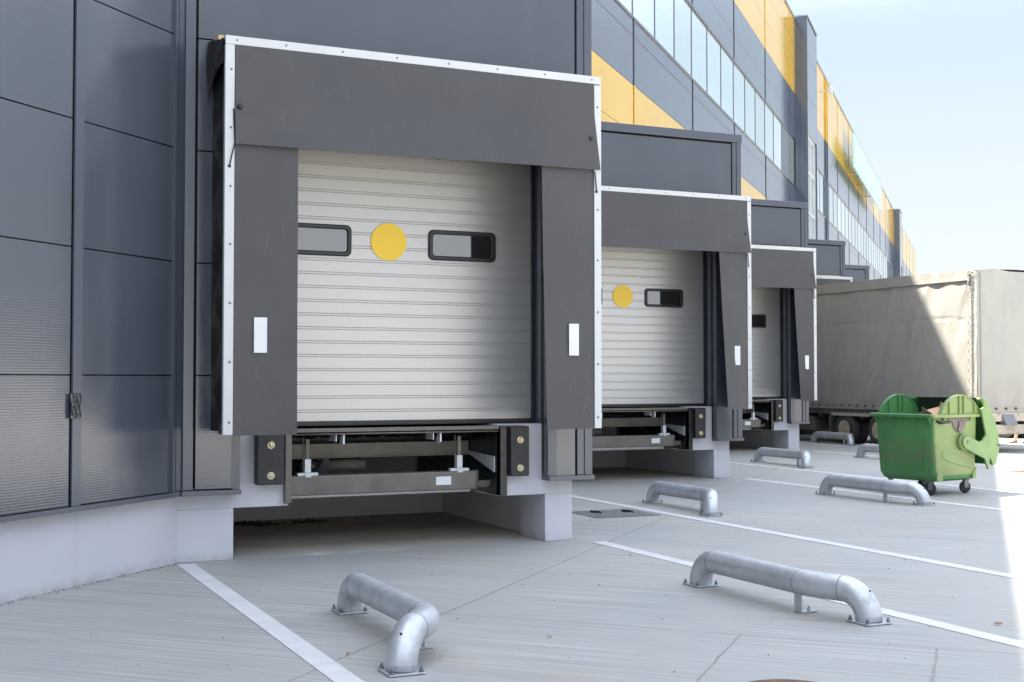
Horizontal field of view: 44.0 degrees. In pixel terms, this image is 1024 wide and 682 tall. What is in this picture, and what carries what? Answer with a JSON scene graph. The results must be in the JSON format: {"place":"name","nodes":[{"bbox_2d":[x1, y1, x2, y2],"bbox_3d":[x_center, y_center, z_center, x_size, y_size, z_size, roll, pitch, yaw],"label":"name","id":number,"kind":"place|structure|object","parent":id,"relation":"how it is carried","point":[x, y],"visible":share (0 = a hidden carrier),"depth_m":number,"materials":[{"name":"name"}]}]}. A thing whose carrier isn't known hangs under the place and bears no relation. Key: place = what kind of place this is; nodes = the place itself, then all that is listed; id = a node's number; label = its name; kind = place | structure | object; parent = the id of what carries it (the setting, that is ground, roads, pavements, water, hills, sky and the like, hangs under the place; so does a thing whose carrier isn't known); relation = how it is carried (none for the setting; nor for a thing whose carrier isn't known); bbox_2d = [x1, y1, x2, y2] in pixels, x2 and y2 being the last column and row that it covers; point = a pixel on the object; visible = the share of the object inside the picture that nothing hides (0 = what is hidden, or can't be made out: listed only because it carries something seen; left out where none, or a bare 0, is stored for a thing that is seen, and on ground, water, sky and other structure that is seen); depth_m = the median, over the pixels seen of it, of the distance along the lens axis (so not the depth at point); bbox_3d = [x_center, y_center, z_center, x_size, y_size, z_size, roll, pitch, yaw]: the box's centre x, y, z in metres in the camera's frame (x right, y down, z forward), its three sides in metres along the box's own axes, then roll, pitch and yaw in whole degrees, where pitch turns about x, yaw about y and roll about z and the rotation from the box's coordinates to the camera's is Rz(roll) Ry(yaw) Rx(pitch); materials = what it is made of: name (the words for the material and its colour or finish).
{"place":"outdoors","nodes":[
{"label":"outdoors","id":0,"kind":"place"},
{"bbox_2d":[0,0,914,602],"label":"warehouse","id":1,"kind":"structure","parent":0,"point":[420,290],"depth_m":12.43,"materials":[{"name":"metal"}]},
{"bbox_2d":[70,393,81,417],"bbox_3d":[-3.428,0.509,9.960,0.008,0.195,0.125,-1,-2,20],"label":"tape patch","id":2,"kind":"object","parent":1,"relation":"attached to","point":[75,402],"visible":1,"depth_m":9.96,"materials":[{"name":"grey"}]},
{"bbox_2d":[254,435,283,484],"bbox_3d":[-2.238,1.072,11.683,0.250,0.500,0.148,1,-2,-25],"label":"dock bumper","id":3,"kind":"object","parent":1,"relation":"attached to","point":[268,459],"visible":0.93,"depth_m":11.63,"materials":[{"name":"rubber"}]},
{"bbox_2d":[283,420,506,503],"bbox_3d":[-1.567,1.213,13.288,2.260,0.700,2.390,1,-2,-25],"label":"dock leveller","id":4,"kind":"object","parent":1,"relation":"attached to","point":[460,456],"visible":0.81,"depth_m":12.67,"materials":[{"name":"black metal"}]},
{"bbox_2d":[206,35,601,435],"bbox_3d":[-0.932,-0.932,11.930,3.768,3.555,0.606,1,-2,-25],"label":"dock shelter","id":5,"kind":"object","parent":1,"relation":"attached to","point":[277,105],"visible":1,"depth_m":11.43,"materials":[{"name":"grey fabric"}]},
{"bbox_2d":[297,148,534,425],"bbox_3d":[-1.197,-0.599,12.517,3.109,2.845,0.100,1,-2,-25],"label":"dock door","id":6,"kind":"structure","parent":1,"relation":"in","point":[416,302],"depth_m":12.61,"materials":[{"name":"white metal"}]},
{"bbox_2d":[507,426,528,475],"bbox_3d":[0.058,1.104,12.739,0.205,0.500,0.148,1,-2,-25],"label":"dock bumper","id":7,"kind":"object","parent":1,"relation":"attached to","point":[517,450],"visible":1,"depth_m":12.68,"materials":[{"name":"rubber"}]},
{"bbox_2d":[619,0,632,14],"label":"window","id":8,"kind":"structure","parent":1,"relation":"in","point":[628,4],"depth_m":26.12,"materials":[{"name":"clear glass"}]},
{"bbox_2d":[592,406,692,449],"bbox_3d":[1.458,1.461,21.462,2.260,0.700,2.390,1,-2,-25],"label":"dock leveller","id":9,"kind":"object","parent":1,"relation":"attached to","point":[667,427],"visible":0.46,"depth_m":20.94,"materials":[{"name":"grey metal"}]},
{"bbox_2d":[633,0,654,37],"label":"window","id":10,"kind":"structure","parent":1,"relation":"in","point":[643,10],"depth_m":27.53,"materials":[{"name":"clear glass"}]},
{"bbox_2d":[601,246,705,406],"bbox_3d":[1.827,-0.351,20.690,3.109,2.845,0.100,1,-2,-25],"label":"dock door","id":11,"kind":"structure","parent":1,"relation":"in","point":[653,301],"depth_m":20.92,"materials":[{"name":"white metal"}]},
{"bbox_2d":[655,0,674,58],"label":"window","id":12,"kind":"structure","parent":1,"relation":"in","point":[664,9],"depth_m":29.22,"materials":[{"name":"clear glass"}]},
{"bbox_2d":[601,186,751,409],"bbox_3d":[2.136,-0.685,20.067,3.718,3.555,0.709,1,-2,-25],"label":"dock shelter","id":13,"kind":"object","parent":1,"relation":"attached to","point":[657,219],"visible":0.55,"depth_m":20.32,"materials":[{"name":"grey fabric"}]},
{"bbox_2d":[674,0,691,75],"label":"window","id":14,"kind":"structure","parent":1,"relation":"in","point":[682,10],"depth_m":30.99,"materials":[{"name":"clear glass"}]},
{"bbox_2d":[693,408,705,437],"bbox_3d":[3.083,1.352,20.912,0.205,0.500,0.148,1,-2,-25],"label":"dock bumper","id":15,"kind":"object","parent":1,"relation":"attached to","point":[699,422],"visible":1,"depth_m":20.85,"materials":[{"name":"rubber"}]},
{"bbox_2d":[692,9,706,91],"bbox_3d":[4.800,-7.442,32.731,0.100,1.800,1.917,-1,-2,20],"label":"window","id":16,"kind":"structure","parent":1,"relation":"in","point":[699,30],"depth_m":32.74,"materials":[{"name":"clear glass"}]},
{"bbox_2d":[707,28,720,106],"bbox_3d":[5.465,-7.388,34.528,0.100,1.800,1.917,-1,-2,20],"label":"window","id":17,"kind":"structure","parent":1,"relation":"in","point":[713,46],"depth_m":34.50,"materials":[{"name":"clear glass"}]},
{"bbox_2d":[721,46,733,119],"bbox_3d":[6.130,-7.333,36.325,0.100,1.800,1.917,-1,-2,20],"label":"window","id":18,"kind":"structure","parent":1,"relation":"in","point":[727,64],"depth_m":36.35,"materials":[{"name":"clear glass"}]},
{"bbox_2d":[734,63,744,131],"bbox_3d":[6.798,-7.279,38.120,0.100,1.800,1.917,-1,-2,20],"label":"window","id":19,"kind":"structure","parent":1,"relation":"in","point":[739,79],"depth_m":38.16,"materials":[{"name":"clear glass"}]},
{"bbox_2d":[745,77,755,142],"bbox_3d":[7.463,-7.224,39.917,0.100,1.800,1.917,-1,-2,20],"label":"window","id":20,"kind":"structure","parent":1,"relation":"in","point":[750,121],"depth_m":39.95,"materials":[{"name":"clear glass"}]},
{"bbox_2d":[742,399,773,429],"bbox_3d":[4.483,1.708,29.635,2.260,0.700,2.390,1,-2,-25],"label":"dock leveller","id":21,"kind":"object","parent":1,"relation":"attached to","point":[759,414],"visible":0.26,"depth_m":29.11,"materials":[{"name":"grey metal"}]},
{"bbox_2d":[755,90,764,152],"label":"window","id":22,"kind":"structure","parent":1,"relation":"in","point":[759,102],"depth_m":41.77,"materials":[{"name":"clear glass"}]},
{"bbox_2d":[751,287,782,398],"bbox_3d":[4.852,-0.103,28.863,3.109,2.845,0.100,1,-2,-25],"label":"dock door","id":23,"kind":"structure","parent":1,"relation":"in","point":[767,370],"depth_m":29.34,"materials":[{"name":"white metal"}]},
{"bbox_2d":[765,103,773,161],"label":"window","id":24,"kind":"structure","parent":1,"relation":"in","point":[769,115],"depth_m":43.57,"materials":[{"name":"clear glass"}]},
{"bbox_2d":[774,114,781,170],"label":"window","id":25,"kind":"structure","parent":1,"relation":"in","point":[777,124],"depth_m":45.35,"materials":[{"name":"clear glass"}]},
{"bbox_2d":[774,400,782,421],"bbox_3d":[6.108,1.600,29.086,0.205,0.500,0.148,1,-2,-25],"label":"dock bumper","id":26,"kind":"object","parent":1,"relation":"attached to","point":[778,410],"visible":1,"depth_m":29.03,"materials":[{"name":"rubber"}]},
{"bbox_2d":[751,244,816,400],"bbox_3d":[5.161,-0.437,28.241,3.718,3.555,0.709,1,-2,-25],"label":"dock shelter","id":27,"kind":"object","parent":1,"relation":"attached to","point":[783,267],"visible":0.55,"depth_m":28.60,"materials":[{"name":"grey fabric"}]},
{"bbox_2d":[782,125,788,177],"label":"window","id":28,"kind":"structure","parent":1,"relation":"in","point":[785,134],"depth_m":47.15,"materials":[{"name":"clear glass"}]},
{"bbox_2d":[789,134,795,184],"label":"window","id":29,"kind":"structure","parent":1,"relation":"in","point":[792,163],"depth_m":48.87,"materials":[{"name":"clear glass"}]},
{"bbox_2d":[817,170,819,209],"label":"window","id":30,"kind":"structure","parent":1,"relation":"in","point":[817,170],"depth_m":56.74,"materials":[{"name":"clear glass"}]},
{"bbox_2d":[819,172,824,215],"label":"window","id":31,"kind":"structure","parent":1,"relation":"in","point":[821,179],"depth_m":57.84,"materials":[{"name":"clear glass"}]},
{"bbox_2d":[824,179,825,216],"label":"window","id":32,"kind":"structure","parent":1,"relation":"in","point":[824,179],"depth_m":59.22,"materials":[{"name":"clear glass"}]},
{"bbox_2d":[822,86,832,94],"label":"flood lamp","id":33,"kind":"object","parent":1,"relation":"attached to","point":[830,90],"visible":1,"depth_m":57.67,"materials":[{"name":"white metal"}]},
{"bbox_2d":[829,185,833,224],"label":"window","id":34,"kind":"structure","parent":1,"relation":"in","point":[831,216],"depth_m":61.59,"materials":[{"name":"clear glass"}]},
{"bbox_2d":[816,275,851,284],"bbox_3d":[8.186,-0.190,36.414,3.718,3.555,0.709,1,-2,-25],"label":"dock shelter","id":35,"kind":"object","parent":1,"relation":"attached to","point":[825,279],"visible":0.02,"depth_m":36.74,"materials":[{"name":"black plastic"}]},
{"bbox_2d":[833,190,837,228],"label":"window","id":36,"kind":"structure","parent":1,"relation":"in","point":[835,204],"depth_m":63.36,"materials":[{"name":"clear glass"}]},
{"bbox_2d":[837,195,841,232],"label":"window","id":37,"kind":"structure","parent":1,"relation":"in","point":[838,199],"depth_m":65.16,"materials":[{"name":"clear glass"}]},
{"bbox_2d":[841,200,844,236],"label":"window","id":38,"kind":"structure","parent":1,"relation":"in","point":[842,204],"depth_m":66.99,"materials":[{"name":"clear glass"}]},
{"bbox_2d":[845,206,848,240],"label":"window","id":39,"kind":"structure","parent":1,"relation":"in","point":[846,209],"depth_m":68.79,"materials":[{"name":"clear glass"}]},
{"bbox_2d":[849,211,851,243],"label":"window","id":40,"kind":"structure","parent":1,"relation":"in","point":[850,214],"depth_m":70.64,"materials":[{"name":"clear glass"}]},
{"bbox_2d":[852,214,854,246],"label":"window","id":41,"kind":"structure","parent":1,"relation":"in","point":[853,218],"depth_m":72.29,"materials":[{"name":"clear glass"}]},
{"bbox_2d":[855,218,857,249],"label":"window","id":42,"kind":"structure","parent":1,"relation":"in","point":[856,222],"depth_m":74.04,"materials":[{"name":"clear glass"}]},
{"bbox_2d":[858,222,860,252],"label":"window","id":43,"kind":"structure","parent":1,"relation":"in","point":[859,226],"depth_m":75.86,"materials":[{"name":"clear glass"}]},
{"bbox_2d":[861,226,863,255],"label":"window","id":44,"kind":"structure","parent":1,"relation":"in","point":[862,230],"depth_m":77.79,"materials":[{"name":"clear glass"}]},
{"bbox_2d":[845,133,880,211],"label":"sign board","id":45,"kind":"object","parent":1,"relation":"attached to","point":[861,165],"visible":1,"depth_m":73.35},
{"bbox_2d":[864,230,866,259],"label":"window","id":46,"kind":"structure","parent":1,"relation":"in","point":[865,254],"depth_m":79.73,"materials":[{"name":"clear glass"}]},
{"bbox_2d":[866,232,868,261],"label":"window","id":47,"kind":"structure","parent":1,"relation":"in","point":[867,236],"depth_m":81.24,"materials":[{"name":"clear glass"}]},
{"bbox_2d":[869,236,870,263],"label":"window","id":48,"kind":"structure","parent":1,"relation":"in","point":[869,236],"depth_m":82.78,"materials":[{"name":"clear glass"}]},
{"bbox_2d":[871,239,873,266],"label":"window","id":49,"kind":"structure","parent":1,"relation":"in","point":[872,242],"depth_m":84.95,"materials":[{"name":"clear glass"}]},
{"bbox_2d":[874,243,875,268],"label":"window","id":50,"kind":"structure","parent":1,"relation":"in","point":[874,243],"depth_m":86.97,"materials":[{"name":"clear glass"}]},
{"bbox_2d":[876,245,877,270],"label":"window","id":51,"kind":"structure","parent":1,"relation":"in","point":[876,245],"depth_m":88.34,"materials":[{"name":"clear glass"}]},
{"bbox_2d":[878,248,879,272],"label":"window","id":52,"kind":"structure","parent":1,"relation":"in","point":[878,248],"depth_m":90.39,"materials":[{"name":"clear glass"}]},
{"bbox_2d":[880,250,881,274],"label":"window","id":53,"kind":"structure","parent":1,"relation":"in","point":[880,250],"depth_m":91.86,"materials":[{"name":"clear glass"}]},
{"bbox_2d":[882,253,883,276],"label":"window","id":54,"kind":"structure","parent":1,"relation":"in","point":[882,253],"depth_m":94.08,"materials":[{"name":"clear glass"}]},
{"bbox_2d":[884,256,885,277],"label":"window","id":55,"kind":"structure","parent":1,"relation":"in","point":[884,256],"depth_m":95.66,"materials":[{"name":"clear glass"}]},
{"bbox_2d":[887,259,888,277],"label":"window","id":56,"kind":"structure","parent":1,"relation":"in","point":[887,259],"depth_m":98.72,"materials":[{"name":"clear glass"}]},
{"bbox_2d":[889,262,890,277],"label":"window","id":57,"kind":"structure","parent":1,"relation":"in","point":[889,262],"depth_m":100.88,"materials":[{"name":"clear glass"}]},
{"bbox_2d":[0,461,1014,675],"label":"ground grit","id":58,"kind":"object","parent":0,"point":[257,523],"visible":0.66,"depth_m":14.49,"materials":[{"name":"grey gravel"}]},
{"bbox_2d":[0,433,1023,681],"bbox_3d":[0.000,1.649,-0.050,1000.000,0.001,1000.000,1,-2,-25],"label":"ground","id":59,"kind":"structure","parent":0,"point":[504,601],"depth_m":9.59,"materials":[{"name":"concrete"}]},
{"bbox_2d":[177,564,363,681],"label":"parking line","id":60,"kind":"object","parent":59,"relation":"on","point":[322,663],"visible":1,"depth_m":8.30,"materials":[{"name":"paint"}]},
{"bbox_2d":[331,573,439,676],"bbox_3d":[-0.796,1.742,8.099,0.438,0.301,2.178,0,-2,-16],"label":"wheel guide","id":61,"kind":"object","parent":59,"relation":"on","point":[418,622],"visible":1,"depth_m":7.62,"materials":[{"name":"metal"}]},
{"bbox_2d":[572,509,659,518],"bbox_3d":[1.249,2.107,15.570,0.870,0.032,0.810,1,-2,-25],"label":"ground hatch","id":62,"kind":"object","parent":59,"relation":"on","point":[611,513],"visible":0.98,"depth_m":15.53,"materials":[{"name":"grey metal"}]},
{"bbox_2d":[642,481,723,516],"bbox_3d":[2.212,1.987,16.178,0.381,0.301,1.974,1,-2,-18],"label":"wheel guide","id":63,"kind":"object","parent":59,"relation":"on","point":[707,497],"visible":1,"depth_m":16.04,"materials":[{"name":"metal"}]},
{"bbox_2d":[751,447,812,468],"bbox_3d":[5.283,2.239,24.515,0.438,0.301,2.178,0,-2,-16],"label":"wheel guide","id":64,"kind":"object","parent":59,"relation":"on","point":[804,456],"visible":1,"depth_m":24.45,"materials":[{"name":"metal"}]},
{"bbox_2d":[750,679,814,681],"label":"manhole cover","id":65,"kind":"object","parent":59,"relation":"on","point":[779,680],"visible":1,"depth_m":6.91,"materials":[{"name":"metal"}]},
{"bbox_2d":[682,550,891,625],"bbox_3d":[1.927,1.780,9.357,0.327,0.301,2.052,1,-2,-30],"label":"wheel guide","id":66,"kind":"object","parent":59,"relation":"on","point":[858,597],"visible":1,"depth_m":8.97,"materials":[{"name":"metal"}]},
{"bbox_2d":[572,495,1023,579],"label":"parking line","id":67,"kind":"object","parent":59,"relation":"on","point":[847,546],"visible":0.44,"depth_m":12.79,"materials":[{"name":"paint"}]},
{"bbox_2d":[592,541,1023,648],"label":"parking line","id":68,"kind":"object","parent":59,"relation":"on","point":[967,631],"visible":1,"depth_m":8.69,"materials":[{"name":"paint"}]},
{"bbox_2d":[809,431,856,445],"bbox_3d":[8.251,2.480,32.453,0.381,0.301,1.974,1,-2,-18],"label":"wheel guide","id":69,"kind":"object","parent":59,"relation":"on","point":[848,437],"visible":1,"depth_m":32.38,"materials":[{"name":"metal"}]},
{"bbox_2d":[854,443,878,457],"bbox_3d":[7.797,2.285,26.034,0.327,0.301,2.052,1,-2,-30],"label":"wheel guide","id":70,"kind":"object","parent":59,"relation":"on","point":[863,449],"visible":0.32,"depth_m":26.58,"materials":[{"name":"metal"}]},
{"bbox_2d":[815,474,935,505],"bbox_3d":[4.922,2.025,17.429,0.327,0.301,2.052,1,-2,-30],"label":"wheel guide","id":71,"kind":"object","parent":59,"relation":"on","point":[918,493],"visible":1,"depth_m":17.11,"materials":[{"name":"metal"}]},
{"bbox_2d":[729,462,1023,493],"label":"parking line","id":72,"kind":"object","parent":59,"relation":"on","point":[877,477],"visible":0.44,"depth_m":21.48,"materials":[{"name":"paint"}]},
{"bbox_2d":[748,478,1023,512],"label":"parking line","id":73,"kind":"object","parent":59,"relation":"on","point":[894,496],"visible":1,"depth_m":17.81,"materials":[{"name":"paint"}]},
{"bbox_2d":[799,442,1020,458],"bbox_3d":[8.469,2.581,30.809,0.150,0.004,11.030,1,-2,-25],"label":"parking line","id":74,"kind":"object","parent":59,"relation":"on","point":[855,446],"visible":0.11,"depth_m":31.13,"materials":[{"name":"paint"}]},
{"bbox_2d":[799,269,1023,443],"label":"tarpaulin trailer","id":75,"kind":"object","parent":59,"relation":"on","point":[940,334],"visible":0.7,"depth_m":30.02,"materials":[{"name":"beige fabric"}]},
{"bbox_2d":[815,451,1022,467],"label":"parking line","id":76,"kind":"object","parent":59,"relation":"on","point":[878,456],"visible":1,"depth_m":27.25,"materials":[{"name":"paint"}]},
{"bbox_2d":[869,394,1001,495],"bbox_3d":[6.183,1.495,18.599,1.480,1.437,1.330,1,-2,-34],"label":"waste bin","id":77,"kind":"object","parent":59,"relation":"on","point":[956,437],"visible":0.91,"depth_m":18.19,"materials":[{"name":"green plastic"}]},
{"bbox_2d":[921,402,942,414],"bbox_3d":[6.122,1.253,18.534,0.483,0.734,0.524,1,-2,-25],"label":"cardboard box","id":78,"kind":"object","parent":77,"relation":"in","point":[934,411],"visible":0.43,"depth_m":18.43,"materials":[{"name":"brown cardboard"}]},
{"bbox_2d":[999,434,1023,437],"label":"tarpaulin trailer","id":79,"kind":"object","parent":59,"relation":"on","point":[1007,435],"visible":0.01,"depth_m":35.54,"materials":[{"name":"beige paint"}]},
{"bbox_2d":[1005,470,1023,472],"bbox_3d":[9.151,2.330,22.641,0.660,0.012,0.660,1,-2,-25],"label":"parking line","id":80,"kind":"object","parent":59,"relation":"on","point":[1017,471],"visible":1,"depth_m":22.59,"materials":[{"name":"paint"}]},
{"bbox_2d":[787,0,1023,274],"label":"sky","id":81,"kind":"structure","parent":0,"point":[931,92],"materials":[{"name":"blue"}]}
]}

